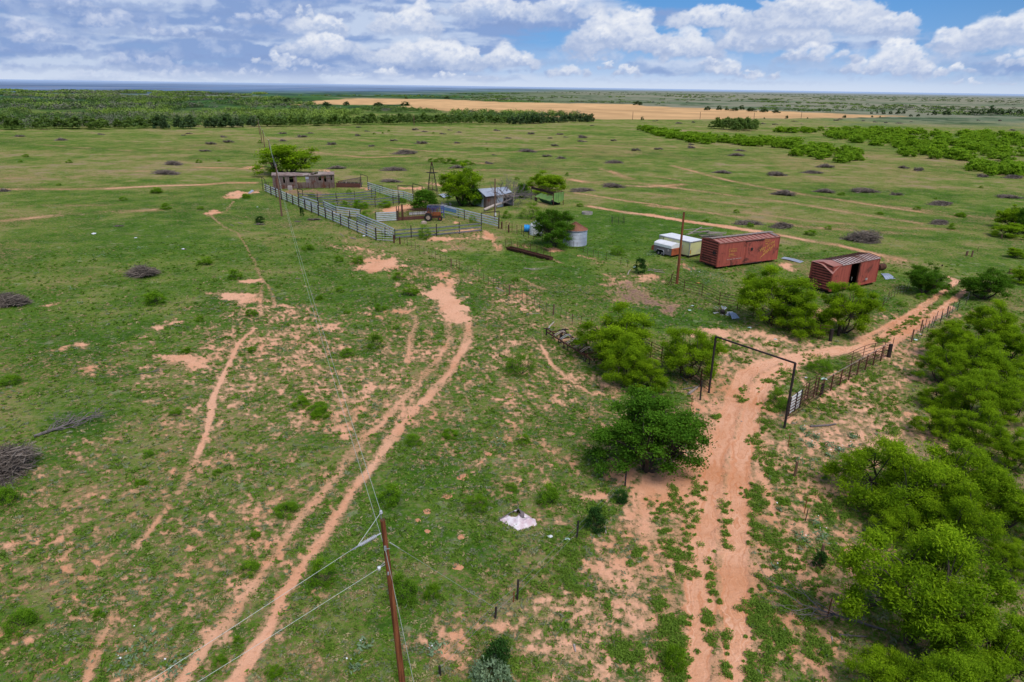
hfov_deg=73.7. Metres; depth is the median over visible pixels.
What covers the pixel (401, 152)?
brush pile
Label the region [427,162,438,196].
windmill tower
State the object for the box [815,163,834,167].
brush pile
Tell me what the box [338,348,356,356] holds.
bush
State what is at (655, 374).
mesquite tree
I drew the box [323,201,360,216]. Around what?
corral fence
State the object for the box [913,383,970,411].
mesquite tree
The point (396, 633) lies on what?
power pole
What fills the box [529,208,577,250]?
hackberry tree
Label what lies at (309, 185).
fence
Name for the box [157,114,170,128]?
woodland tree
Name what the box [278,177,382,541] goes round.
power wire
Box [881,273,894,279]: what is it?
metal sheet
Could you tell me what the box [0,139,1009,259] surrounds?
pale tracks
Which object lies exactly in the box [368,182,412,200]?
corral fence
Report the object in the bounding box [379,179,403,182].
brush pile
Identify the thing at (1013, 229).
mesquite tree
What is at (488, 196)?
tin shed
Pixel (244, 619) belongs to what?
power wire
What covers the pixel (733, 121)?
slim tree
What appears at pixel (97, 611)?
bush
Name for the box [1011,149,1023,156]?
thicket bush
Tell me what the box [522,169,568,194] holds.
mesquite tree
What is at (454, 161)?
bush
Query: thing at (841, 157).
thicket bush
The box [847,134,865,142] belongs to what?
thicket bush
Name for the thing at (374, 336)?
bush
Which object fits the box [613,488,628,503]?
bush
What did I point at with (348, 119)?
woodland tree
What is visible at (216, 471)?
bush
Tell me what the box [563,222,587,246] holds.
grain bin
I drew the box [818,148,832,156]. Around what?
thicket bush
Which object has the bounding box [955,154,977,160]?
thicket bush
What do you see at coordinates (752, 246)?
door
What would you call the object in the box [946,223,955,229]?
bush
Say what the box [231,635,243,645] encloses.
bush
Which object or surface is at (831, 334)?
fence post
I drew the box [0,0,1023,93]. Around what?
sky
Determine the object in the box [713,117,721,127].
slim tree
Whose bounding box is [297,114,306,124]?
woodland tree
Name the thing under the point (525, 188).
dark bush
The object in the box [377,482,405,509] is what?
bush
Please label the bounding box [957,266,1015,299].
hackberry tree
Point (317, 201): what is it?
corral fence
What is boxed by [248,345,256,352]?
bush
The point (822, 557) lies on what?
bush
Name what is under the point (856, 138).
thicket bush
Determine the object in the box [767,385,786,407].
bush
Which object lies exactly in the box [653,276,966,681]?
dirt road
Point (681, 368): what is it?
pipe fence
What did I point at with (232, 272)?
bush
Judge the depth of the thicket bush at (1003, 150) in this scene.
259.11 m
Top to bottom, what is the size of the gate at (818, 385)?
1.450 m
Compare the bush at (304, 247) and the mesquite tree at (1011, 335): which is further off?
the bush at (304, 247)
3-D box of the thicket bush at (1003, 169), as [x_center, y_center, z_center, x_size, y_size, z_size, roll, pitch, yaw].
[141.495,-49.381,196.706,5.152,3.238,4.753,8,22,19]
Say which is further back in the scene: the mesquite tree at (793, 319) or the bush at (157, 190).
the bush at (157, 190)
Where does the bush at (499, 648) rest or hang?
on the ground at (952, 181)
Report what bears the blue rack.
on the ground at (952, 181)
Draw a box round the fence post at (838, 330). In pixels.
[837,325,840,335]
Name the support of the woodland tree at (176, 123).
on the ground at (952, 181)
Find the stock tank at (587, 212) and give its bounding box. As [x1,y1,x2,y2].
[582,211,592,214]
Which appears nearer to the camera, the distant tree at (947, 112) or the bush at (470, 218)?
the bush at (470, 218)
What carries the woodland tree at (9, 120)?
on the ground at (952, 181)
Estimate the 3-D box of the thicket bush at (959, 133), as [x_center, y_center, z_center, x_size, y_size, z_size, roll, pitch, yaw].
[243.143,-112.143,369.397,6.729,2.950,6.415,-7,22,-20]
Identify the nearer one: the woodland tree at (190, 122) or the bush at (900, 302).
the bush at (900, 302)
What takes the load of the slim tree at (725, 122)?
on the ground at (952, 181)
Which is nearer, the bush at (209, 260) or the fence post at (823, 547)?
the fence post at (823, 547)
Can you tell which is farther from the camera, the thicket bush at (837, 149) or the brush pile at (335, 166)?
the thicket bush at (837, 149)
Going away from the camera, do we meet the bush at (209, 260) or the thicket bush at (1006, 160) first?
the bush at (209, 260)
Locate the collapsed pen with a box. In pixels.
[336,177,362,187]
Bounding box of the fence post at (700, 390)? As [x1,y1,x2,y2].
[699,381,702,399]
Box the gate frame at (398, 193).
[398,185,412,204]
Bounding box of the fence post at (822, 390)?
[819,383,824,396]
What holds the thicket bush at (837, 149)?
on the ground at (952, 181)
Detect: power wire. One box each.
[148,552,347,681]
[198,570,375,681]
[276,167,379,508]
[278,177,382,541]
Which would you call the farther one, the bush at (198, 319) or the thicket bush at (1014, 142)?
the thicket bush at (1014, 142)
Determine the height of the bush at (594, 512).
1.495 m
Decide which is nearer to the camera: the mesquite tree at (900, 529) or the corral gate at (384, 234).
the mesquite tree at (900, 529)
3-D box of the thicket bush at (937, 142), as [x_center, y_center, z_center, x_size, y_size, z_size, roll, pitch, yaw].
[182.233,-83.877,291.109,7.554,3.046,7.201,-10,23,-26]
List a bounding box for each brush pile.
[0,290,32,307]
[0,439,47,487]
[123,263,163,277]
[150,169,179,174]
[162,160,183,165]
[325,165,345,168]
[379,166,408,170]
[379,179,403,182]
[392,149,418,154]
[451,165,464,167]
[518,148,536,152]
[568,187,595,191]
[600,182,627,187]
[604,160,621,163]
[712,170,732,173]
[728,153,744,155]
[731,219,765,224]
[766,171,787,175]
[769,189,795,196]
[769,221,794,228]
[800,169,823,173]
[811,188,835,192]
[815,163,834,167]
[834,227,882,244]
[849,186,880,192]
[888,192,904,195]
[913,167,924,170]
[924,200,952,205]
[928,219,949,224]
[976,173,987,176]
[994,194,1023,198]
[1001,175,1022,178]
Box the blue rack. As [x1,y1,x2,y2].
[427,204,443,212]
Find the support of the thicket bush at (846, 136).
on the ground at (952, 181)
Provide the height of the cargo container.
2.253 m
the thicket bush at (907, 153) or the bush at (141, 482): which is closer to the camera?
the bush at (141, 482)
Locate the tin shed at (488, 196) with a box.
[472,187,517,207]
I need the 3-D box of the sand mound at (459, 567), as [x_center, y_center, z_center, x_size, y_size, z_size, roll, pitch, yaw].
[-2.644,10.977,33.297,0.603,0.086,0.468,8,22,18]
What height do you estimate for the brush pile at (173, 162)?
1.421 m
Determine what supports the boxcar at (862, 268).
on the ground at (952, 181)
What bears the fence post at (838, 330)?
on the ground at (952, 181)
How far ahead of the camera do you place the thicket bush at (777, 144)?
276.96 m
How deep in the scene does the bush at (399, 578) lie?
30.70 m
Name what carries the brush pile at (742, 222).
on the ground at (952, 181)
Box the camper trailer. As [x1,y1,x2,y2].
[651,239,679,255]
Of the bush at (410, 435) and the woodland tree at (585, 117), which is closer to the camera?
the bush at (410, 435)
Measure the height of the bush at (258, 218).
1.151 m
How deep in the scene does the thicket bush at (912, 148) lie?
261.25 m
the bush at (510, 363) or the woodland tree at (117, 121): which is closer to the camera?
the bush at (510, 363)
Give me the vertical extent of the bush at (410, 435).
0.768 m
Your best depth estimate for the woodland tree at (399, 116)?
402.67 m
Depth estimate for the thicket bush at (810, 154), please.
241.09 m
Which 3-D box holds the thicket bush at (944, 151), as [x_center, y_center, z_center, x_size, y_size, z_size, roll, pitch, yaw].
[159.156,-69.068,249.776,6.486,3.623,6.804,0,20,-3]
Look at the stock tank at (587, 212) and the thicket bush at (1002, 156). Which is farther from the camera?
the thicket bush at (1002, 156)
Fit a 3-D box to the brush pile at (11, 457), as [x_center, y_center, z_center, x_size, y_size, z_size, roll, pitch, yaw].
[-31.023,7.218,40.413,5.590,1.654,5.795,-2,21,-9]
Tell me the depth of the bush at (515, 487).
39.57 m
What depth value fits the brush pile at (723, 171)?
191.00 m
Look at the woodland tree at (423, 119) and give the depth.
412.37 m
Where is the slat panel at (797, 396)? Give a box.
[788,389,802,415]
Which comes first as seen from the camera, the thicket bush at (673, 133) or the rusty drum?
the rusty drum
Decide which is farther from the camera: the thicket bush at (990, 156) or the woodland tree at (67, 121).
the woodland tree at (67, 121)
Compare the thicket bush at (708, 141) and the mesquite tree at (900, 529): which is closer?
the mesquite tree at (900, 529)
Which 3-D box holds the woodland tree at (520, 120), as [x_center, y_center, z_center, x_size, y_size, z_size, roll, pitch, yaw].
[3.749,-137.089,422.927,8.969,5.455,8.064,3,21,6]
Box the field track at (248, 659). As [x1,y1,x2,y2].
[174,318,474,681]
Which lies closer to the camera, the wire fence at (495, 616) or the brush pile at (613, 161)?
the wire fence at (495, 616)
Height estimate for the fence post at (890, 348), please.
1.326 m
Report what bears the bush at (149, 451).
on the ground at (952, 181)
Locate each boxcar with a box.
[699,231,780,267]
[808,252,880,292]
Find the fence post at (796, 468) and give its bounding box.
[793,461,798,476]
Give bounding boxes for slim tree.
[708,120,716,127]
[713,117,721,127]
[720,117,732,127]
[730,117,740,128]
[731,122,743,129]
[742,117,754,129]
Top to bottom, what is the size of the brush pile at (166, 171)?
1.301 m
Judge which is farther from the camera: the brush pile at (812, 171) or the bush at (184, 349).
the brush pile at (812, 171)
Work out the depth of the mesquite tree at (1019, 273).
84.37 m
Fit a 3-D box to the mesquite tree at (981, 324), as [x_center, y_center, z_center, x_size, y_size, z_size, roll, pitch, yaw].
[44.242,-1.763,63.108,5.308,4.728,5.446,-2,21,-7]
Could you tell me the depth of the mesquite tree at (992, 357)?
53.78 m
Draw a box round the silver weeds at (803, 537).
[17,149,857,681]
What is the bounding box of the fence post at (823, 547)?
[818,544,824,565]
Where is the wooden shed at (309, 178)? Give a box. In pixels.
[271,171,334,188]
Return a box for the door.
[745,240,758,261]
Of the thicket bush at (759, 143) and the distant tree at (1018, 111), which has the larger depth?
the distant tree at (1018, 111)
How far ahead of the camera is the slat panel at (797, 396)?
49.51 m
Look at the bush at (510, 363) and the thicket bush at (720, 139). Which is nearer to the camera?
the bush at (510, 363)
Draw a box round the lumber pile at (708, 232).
[684,227,726,237]
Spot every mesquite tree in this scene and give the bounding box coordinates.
[249,144,321,175]
[435,161,485,205]
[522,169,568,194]
[568,298,660,360]
[598,331,649,387]
[623,358,669,392]
[659,326,731,380]
[733,263,823,322]
[770,300,835,340]
[812,430,968,526]
[817,280,888,334]
[826,519,1023,678]
[840,640,921,681]
[868,496,930,547]
[879,647,999,681]
[906,405,975,446]
[913,342,971,384]
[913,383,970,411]
[915,433,1019,513]
[919,479,1013,566]
[921,319,979,356]
[923,605,1023,681]
[939,367,1011,413]
[944,332,1019,383]
[945,399,1011,445]
[963,298,1023,345]
[976,462,1023,530]
[981,425,1023,469]
[983,535,1023,578]
[987,377,1023,423]
[988,222,1023,238]
[991,322,1023,359]
[992,204,1022,224]
[999,357,1023,385]
[1005,247,1023,257]
[1009,265,1023,283]
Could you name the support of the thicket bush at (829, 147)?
on the ground at (952, 181)
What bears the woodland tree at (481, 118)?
on the ground at (952, 181)
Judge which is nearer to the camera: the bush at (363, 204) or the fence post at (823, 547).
the fence post at (823, 547)
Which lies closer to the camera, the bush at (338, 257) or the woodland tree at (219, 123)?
the bush at (338, 257)
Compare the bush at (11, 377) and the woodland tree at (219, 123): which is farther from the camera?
the woodland tree at (219, 123)
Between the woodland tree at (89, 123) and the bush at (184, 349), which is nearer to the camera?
the bush at (184, 349)
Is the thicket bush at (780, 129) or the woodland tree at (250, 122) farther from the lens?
the thicket bush at (780, 129)
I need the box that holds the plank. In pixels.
[687,386,697,394]
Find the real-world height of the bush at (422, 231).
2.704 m
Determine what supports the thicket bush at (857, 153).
on the ground at (952, 181)
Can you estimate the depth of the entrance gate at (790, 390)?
47.39 m
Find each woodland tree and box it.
[0,114,14,126]
[2,117,18,128]
[11,117,25,128]
[30,118,41,127]
[37,115,50,128]
[50,116,66,127]
[62,117,81,127]
[68,115,82,127]
[81,115,93,127]
[84,118,97,127]
[93,118,111,128]
[112,118,123,127]
[121,117,135,127]
[134,116,148,127]
[147,115,159,126]
[151,114,166,127]
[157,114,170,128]
[172,114,182,128]
[179,114,196,128]
[202,117,218,127]
[210,118,223,126]
[218,113,236,127]
[233,118,245,126]
[246,115,255,126]
[255,112,266,124]
[264,116,276,125]
[275,117,288,125]
[286,114,297,124]
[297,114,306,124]
[313,115,324,125]
[326,114,336,123]
[331,113,341,124]
[341,113,351,123]
[351,116,362,123]
[360,113,370,122]
[368,112,378,122]
[379,114,391,122]
[388,115,397,123]
[396,113,406,122]
[405,113,412,122]
[412,115,420,122]
[419,111,428,121]
[427,115,434,122]
[434,114,443,121]
[437,113,447,123]
[447,115,455,123]
[455,113,464,122]
[463,116,473,122]
[473,112,478,122]
[478,114,485,122]
[485,113,495,123]
[493,114,505,122]
[506,116,516,123]
[511,115,524,123]
[520,113,531,123]
[529,113,541,123]
[536,113,545,122]
[552,113,563,121]
[558,113,566,121]
[566,113,572,121]
[571,114,580,120]
[579,113,589,121]
[583,114,593,121]
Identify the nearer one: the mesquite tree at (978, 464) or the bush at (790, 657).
the bush at (790, 657)
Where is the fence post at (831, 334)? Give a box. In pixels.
[828,329,833,341]
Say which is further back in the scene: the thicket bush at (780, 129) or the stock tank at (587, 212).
the thicket bush at (780, 129)
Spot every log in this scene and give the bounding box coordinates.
[810,423,835,426]
[839,634,866,636]
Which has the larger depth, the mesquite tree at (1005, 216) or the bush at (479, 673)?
the mesquite tree at (1005, 216)
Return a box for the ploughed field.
[299,99,885,119]
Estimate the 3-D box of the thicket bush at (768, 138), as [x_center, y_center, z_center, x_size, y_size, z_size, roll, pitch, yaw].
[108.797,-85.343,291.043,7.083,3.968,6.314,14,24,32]
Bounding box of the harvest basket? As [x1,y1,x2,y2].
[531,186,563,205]
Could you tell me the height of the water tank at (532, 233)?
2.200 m
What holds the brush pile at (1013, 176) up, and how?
on the ground at (952, 181)
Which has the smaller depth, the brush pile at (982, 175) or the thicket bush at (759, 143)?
the brush pile at (982, 175)
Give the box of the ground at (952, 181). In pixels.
[0,79,1023,681]
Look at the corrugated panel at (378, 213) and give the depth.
116.91 m
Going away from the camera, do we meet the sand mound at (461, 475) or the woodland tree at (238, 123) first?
the sand mound at (461, 475)
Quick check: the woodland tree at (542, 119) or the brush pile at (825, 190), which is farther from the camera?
the woodland tree at (542, 119)
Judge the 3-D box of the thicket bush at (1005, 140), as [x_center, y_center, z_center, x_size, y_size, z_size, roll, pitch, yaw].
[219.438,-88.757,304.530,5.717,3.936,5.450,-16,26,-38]
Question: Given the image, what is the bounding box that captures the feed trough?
[506,246,552,259]
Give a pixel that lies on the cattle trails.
(183, 487)
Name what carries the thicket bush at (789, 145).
on the ground at (952, 181)
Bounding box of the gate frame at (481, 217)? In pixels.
[481,211,498,230]
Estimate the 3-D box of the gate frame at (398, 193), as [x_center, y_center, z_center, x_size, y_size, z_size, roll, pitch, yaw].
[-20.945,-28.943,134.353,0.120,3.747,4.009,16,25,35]
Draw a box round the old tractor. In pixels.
[424,209,442,220]
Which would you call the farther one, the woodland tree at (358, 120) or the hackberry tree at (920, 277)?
the woodland tree at (358, 120)
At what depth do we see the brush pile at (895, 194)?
155.25 m
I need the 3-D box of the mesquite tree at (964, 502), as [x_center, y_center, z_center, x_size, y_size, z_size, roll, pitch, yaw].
[23.156,8.867,34.752,4.325,4.017,4.714,18,26,38]
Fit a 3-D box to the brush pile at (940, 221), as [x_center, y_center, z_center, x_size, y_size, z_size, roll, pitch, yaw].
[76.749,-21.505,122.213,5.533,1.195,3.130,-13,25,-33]
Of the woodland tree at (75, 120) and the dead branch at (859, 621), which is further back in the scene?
the woodland tree at (75, 120)
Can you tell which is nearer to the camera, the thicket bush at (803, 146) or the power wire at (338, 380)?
the power wire at (338, 380)
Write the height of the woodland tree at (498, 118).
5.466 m
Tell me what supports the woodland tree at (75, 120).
on the ground at (952, 181)
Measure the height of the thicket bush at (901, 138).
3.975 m
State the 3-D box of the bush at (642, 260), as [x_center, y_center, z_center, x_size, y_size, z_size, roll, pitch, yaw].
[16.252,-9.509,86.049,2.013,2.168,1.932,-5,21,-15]
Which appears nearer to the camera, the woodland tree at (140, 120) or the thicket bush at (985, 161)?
the thicket bush at (985, 161)
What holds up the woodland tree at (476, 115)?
on the ground at (952, 181)
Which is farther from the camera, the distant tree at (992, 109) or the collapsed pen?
the distant tree at (992, 109)
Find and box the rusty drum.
[878,263,886,270]
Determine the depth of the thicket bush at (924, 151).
255.24 m
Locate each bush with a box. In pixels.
[0,373,23,386]
[0,486,19,509]
[0,605,40,640]
[91,607,104,621]
[134,478,148,485]
[141,449,154,457]
[142,288,168,306]
[149,187,164,192]
[159,202,171,209]
[168,407,183,414]
[180,346,193,353]
[193,255,214,265]
[195,316,203,321]
[211,652,228,668]
[212,469,222,476]
[226,269,243,279]
[231,559,263,580]
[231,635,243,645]
[245,309,258,316]
[245,528,263,539]
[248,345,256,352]
[254,215,264,222]
[262,663,285,681]
[270,500,300,521]
[289,393,310,408]
[301,244,311,250]
[305,400,329,415]
[305,556,339,588]
[308,407,335,421]
[325,201,336,208]
[334,255,342,261]
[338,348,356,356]
[340,200,349,208]
[351,256,362,263]
[352,199,369,209]
[357,209,375,222]
[363,332,386,349]
[374,303,387,310]
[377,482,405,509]
[378,200,391,207]
[392,272,405,279]
[392,569,421,606]
[401,284,421,294]
[403,433,421,446]
[417,224,432,239]
[420,581,441,601]
[433,157,443,162]
[442,157,456,163]
[442,428,459,440]
[452,159,461,164]
[460,185,481,205]
[465,493,489,513]
[467,653,515,681]
[468,214,476,222]
[480,633,513,668]
[502,210,511,218]
[503,347,542,378]
[505,482,518,490]
[516,182,529,197]
[517,200,542,218]
[517,433,530,445]
[533,479,562,508]
[582,505,607,533]
[609,245,624,255]
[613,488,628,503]
[632,257,647,273]
[644,125,654,132]
[653,131,666,136]
[662,642,690,676]
[666,131,676,138]
[676,132,687,138]
[683,135,700,142]
[697,136,713,143]
[704,135,716,142]
[716,136,727,142]
[716,597,723,603]
[725,137,736,143]
[731,137,741,144]
[741,140,755,145]
[745,137,757,145]
[755,140,764,145]
[761,136,773,145]
[767,140,781,147]
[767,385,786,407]
[772,127,786,132]
[781,140,792,147]
[784,654,793,663]
[785,127,796,132]
[785,140,800,148]
[787,148,800,155]
[796,150,806,155]
[798,143,810,149]
[802,127,811,132]
[804,229,816,235]
[805,147,813,154]
[806,151,818,156]
[806,356,833,373]
[810,550,828,569]
[813,152,828,158]
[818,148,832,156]
[822,144,832,151]
[829,127,841,130]
[830,147,840,152]
[831,132,844,139]
[832,154,849,162]
[837,152,854,162]
[840,132,848,138]
[840,144,852,150]
[844,131,855,135]
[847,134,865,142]
[849,135,864,142]
[850,150,861,160]
[852,147,863,153]
[862,133,869,138]
[868,140,889,145]
[871,137,884,141]
[873,131,882,136]
[890,136,907,143]
[891,140,907,145]
[892,140,904,147]
[895,147,911,154]
[898,300,907,306]
[899,146,916,152]
[902,149,919,156]
[906,135,919,141]
[906,138,919,146]
[907,130,918,134]
[915,292,927,299]
[916,144,928,151]
[916,146,939,154]
[919,129,927,133]
[919,134,930,138]
[927,149,942,158]
[930,143,946,151]
[932,141,947,147]
[934,131,954,136]
[937,147,956,155]
[942,136,951,142]
[946,148,971,159]
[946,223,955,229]
[947,139,957,144]
[954,131,964,135]
[954,142,967,147]
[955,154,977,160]
[957,149,980,156]
[958,140,969,143]
[962,142,983,151]
[963,160,979,168]
[963,162,982,170]
[976,159,994,166]
[978,146,996,155]
[980,162,993,170]
[983,166,997,175]
[984,137,996,144]
[984,151,1002,158]
[993,165,1010,174]
[994,148,1012,153]
[995,152,1016,160]
[997,138,1010,144]
[998,158,1015,164]
[999,145,1016,152]
[1001,163,1023,173]
[1004,168,1023,175]
[1007,132,1018,138]
[1010,140,1020,145]
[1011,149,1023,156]
[1016,135,1023,141]
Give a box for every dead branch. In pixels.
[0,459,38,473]
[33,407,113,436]
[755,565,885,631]
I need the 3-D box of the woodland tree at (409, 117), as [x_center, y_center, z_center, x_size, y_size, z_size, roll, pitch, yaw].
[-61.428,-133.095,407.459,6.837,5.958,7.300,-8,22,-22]
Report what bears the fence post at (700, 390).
on the ground at (952, 181)
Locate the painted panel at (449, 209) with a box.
[441,205,455,212]
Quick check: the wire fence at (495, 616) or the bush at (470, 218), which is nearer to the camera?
the wire fence at (495, 616)
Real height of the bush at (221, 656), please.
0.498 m
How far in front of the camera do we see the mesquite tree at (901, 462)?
37.73 m
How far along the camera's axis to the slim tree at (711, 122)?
407.84 m
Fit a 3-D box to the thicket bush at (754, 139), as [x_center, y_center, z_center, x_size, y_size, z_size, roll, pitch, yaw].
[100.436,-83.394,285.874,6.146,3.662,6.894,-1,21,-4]
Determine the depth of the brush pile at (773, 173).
187.26 m
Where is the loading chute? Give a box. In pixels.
[396,204,438,220]
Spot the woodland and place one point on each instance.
(151, 100)
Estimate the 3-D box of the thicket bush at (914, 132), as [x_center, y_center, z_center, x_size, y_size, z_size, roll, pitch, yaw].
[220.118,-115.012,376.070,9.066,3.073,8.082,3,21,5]
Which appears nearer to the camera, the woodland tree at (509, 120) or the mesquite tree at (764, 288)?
the mesquite tree at (764, 288)
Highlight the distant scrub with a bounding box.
[0,91,1023,116]
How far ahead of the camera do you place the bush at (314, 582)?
31.75 m
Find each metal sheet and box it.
[781,257,803,262]
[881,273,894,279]
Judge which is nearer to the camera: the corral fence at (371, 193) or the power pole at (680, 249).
the power pole at (680, 249)
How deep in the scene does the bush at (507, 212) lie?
121.27 m
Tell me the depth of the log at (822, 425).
47.71 m
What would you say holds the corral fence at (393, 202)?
on the ground at (952, 181)
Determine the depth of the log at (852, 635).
29.35 m
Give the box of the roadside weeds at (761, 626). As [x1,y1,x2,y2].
[281,188,958,681]
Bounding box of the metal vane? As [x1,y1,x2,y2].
[728,312,738,318]
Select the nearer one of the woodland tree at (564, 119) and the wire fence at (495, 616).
the wire fence at (495, 616)
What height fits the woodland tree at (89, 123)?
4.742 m
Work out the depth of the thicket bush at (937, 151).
240.01 m
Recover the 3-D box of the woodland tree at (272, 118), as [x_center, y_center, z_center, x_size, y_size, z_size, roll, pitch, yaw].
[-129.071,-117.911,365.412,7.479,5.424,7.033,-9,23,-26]
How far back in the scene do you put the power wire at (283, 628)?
19.59 m
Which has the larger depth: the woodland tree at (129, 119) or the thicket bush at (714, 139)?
the woodland tree at (129, 119)
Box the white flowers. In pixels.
[118,252,851,663]
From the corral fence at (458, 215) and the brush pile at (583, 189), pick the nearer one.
the corral fence at (458, 215)
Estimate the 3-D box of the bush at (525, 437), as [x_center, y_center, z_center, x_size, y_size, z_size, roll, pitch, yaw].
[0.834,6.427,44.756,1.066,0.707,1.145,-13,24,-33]
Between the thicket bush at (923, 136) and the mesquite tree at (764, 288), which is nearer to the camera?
the mesquite tree at (764, 288)
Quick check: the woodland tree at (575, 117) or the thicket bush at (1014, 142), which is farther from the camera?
the woodland tree at (575, 117)
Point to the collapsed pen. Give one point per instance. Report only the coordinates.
(351, 183)
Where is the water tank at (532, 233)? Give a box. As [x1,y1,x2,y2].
[529,222,536,235]
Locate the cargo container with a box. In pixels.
[659,233,701,256]
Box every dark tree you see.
[407,189,438,209]
[769,296,801,320]
[1007,207,1023,232]
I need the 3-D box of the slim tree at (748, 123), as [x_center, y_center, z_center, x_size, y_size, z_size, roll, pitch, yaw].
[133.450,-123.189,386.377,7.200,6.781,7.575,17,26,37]
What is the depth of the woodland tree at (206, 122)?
347.79 m
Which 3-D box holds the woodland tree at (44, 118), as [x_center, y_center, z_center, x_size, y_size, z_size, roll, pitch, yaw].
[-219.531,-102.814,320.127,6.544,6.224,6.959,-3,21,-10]
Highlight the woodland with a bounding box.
[0,88,588,128]
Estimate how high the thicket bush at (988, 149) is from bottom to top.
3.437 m
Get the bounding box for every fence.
[264,184,376,239]
[298,182,336,188]
[298,188,375,200]
[302,196,318,206]
[317,196,399,206]
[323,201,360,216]
[356,213,395,239]
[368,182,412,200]
[395,222,480,237]
[404,242,591,328]
[438,468,626,675]
[441,205,498,228]
[500,222,542,240]
[505,239,550,255]
[573,242,627,266]
[645,339,710,389]
[671,274,832,338]
[824,342,890,391]
[882,283,909,306]
[893,291,970,343]
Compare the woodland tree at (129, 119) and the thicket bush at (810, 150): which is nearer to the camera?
the thicket bush at (810, 150)
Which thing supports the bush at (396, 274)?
on the ground at (952, 181)
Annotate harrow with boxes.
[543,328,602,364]
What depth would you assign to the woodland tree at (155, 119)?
337.10 m
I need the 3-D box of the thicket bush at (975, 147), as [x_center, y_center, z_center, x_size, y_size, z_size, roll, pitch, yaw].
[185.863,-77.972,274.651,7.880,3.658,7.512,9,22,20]
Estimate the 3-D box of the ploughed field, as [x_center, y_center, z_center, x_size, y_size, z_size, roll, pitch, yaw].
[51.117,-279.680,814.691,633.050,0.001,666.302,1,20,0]
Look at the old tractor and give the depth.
117.91 m
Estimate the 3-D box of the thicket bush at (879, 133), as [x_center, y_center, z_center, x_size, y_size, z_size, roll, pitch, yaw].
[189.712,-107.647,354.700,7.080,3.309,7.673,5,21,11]
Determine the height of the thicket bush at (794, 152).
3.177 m
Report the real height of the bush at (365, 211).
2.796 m
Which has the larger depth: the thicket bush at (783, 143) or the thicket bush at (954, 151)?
the thicket bush at (783, 143)
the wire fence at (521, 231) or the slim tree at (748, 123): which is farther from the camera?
the slim tree at (748, 123)
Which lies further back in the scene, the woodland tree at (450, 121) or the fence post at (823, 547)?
the woodland tree at (450, 121)
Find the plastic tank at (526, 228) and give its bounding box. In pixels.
[524,225,529,231]
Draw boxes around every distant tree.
[281,97,293,103]
[943,110,951,114]
[986,105,995,113]
[995,109,1005,114]
[1014,109,1023,113]
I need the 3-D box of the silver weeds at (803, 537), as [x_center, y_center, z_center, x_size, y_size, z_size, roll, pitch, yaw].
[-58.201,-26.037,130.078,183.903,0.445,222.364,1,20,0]
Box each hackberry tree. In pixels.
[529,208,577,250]
[577,383,717,480]
[903,261,953,293]
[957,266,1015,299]
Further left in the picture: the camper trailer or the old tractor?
the old tractor
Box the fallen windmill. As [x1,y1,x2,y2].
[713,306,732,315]
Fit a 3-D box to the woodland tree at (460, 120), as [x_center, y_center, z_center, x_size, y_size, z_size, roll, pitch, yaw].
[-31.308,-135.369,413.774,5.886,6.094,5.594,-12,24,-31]
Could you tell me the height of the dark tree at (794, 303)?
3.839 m
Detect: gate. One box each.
[376,230,393,240]
[708,336,796,428]
[787,377,824,418]
[793,373,820,408]
[846,342,889,365]
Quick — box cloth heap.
[499,502,536,529]
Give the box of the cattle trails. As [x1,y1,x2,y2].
[81,201,774,681]
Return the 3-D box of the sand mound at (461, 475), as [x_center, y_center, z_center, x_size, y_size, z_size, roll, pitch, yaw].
[-2.936,8.104,40.944,0.631,0.116,0.813,16,25,35]
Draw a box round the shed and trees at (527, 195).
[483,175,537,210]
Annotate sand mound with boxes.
[452,563,463,569]
[457,474,467,479]
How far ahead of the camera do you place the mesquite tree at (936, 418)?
45.96 m
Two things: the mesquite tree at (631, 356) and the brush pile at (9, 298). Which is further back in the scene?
the brush pile at (9, 298)
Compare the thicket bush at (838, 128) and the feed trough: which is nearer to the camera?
the feed trough
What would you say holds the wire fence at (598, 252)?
on the ground at (952, 181)
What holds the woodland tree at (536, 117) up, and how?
on the ground at (952, 181)
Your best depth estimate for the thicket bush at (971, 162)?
209.34 m
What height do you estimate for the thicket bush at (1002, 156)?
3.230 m
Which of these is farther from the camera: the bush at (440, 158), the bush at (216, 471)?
the bush at (440, 158)
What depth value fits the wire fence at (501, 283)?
79.28 m
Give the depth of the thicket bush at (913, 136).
318.06 m
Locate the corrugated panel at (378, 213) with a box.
[375,210,397,220]
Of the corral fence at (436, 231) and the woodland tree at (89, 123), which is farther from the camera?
the woodland tree at (89, 123)
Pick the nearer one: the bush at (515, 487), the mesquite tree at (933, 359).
the bush at (515, 487)
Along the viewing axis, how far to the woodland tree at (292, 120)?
369.21 m
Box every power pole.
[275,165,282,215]
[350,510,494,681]
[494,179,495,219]
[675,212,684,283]
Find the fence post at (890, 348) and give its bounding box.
[886,344,892,357]
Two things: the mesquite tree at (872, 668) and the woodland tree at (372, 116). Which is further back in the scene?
the woodland tree at (372, 116)
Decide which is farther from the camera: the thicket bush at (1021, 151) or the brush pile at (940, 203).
the thicket bush at (1021, 151)
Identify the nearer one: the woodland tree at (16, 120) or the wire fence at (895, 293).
the wire fence at (895, 293)

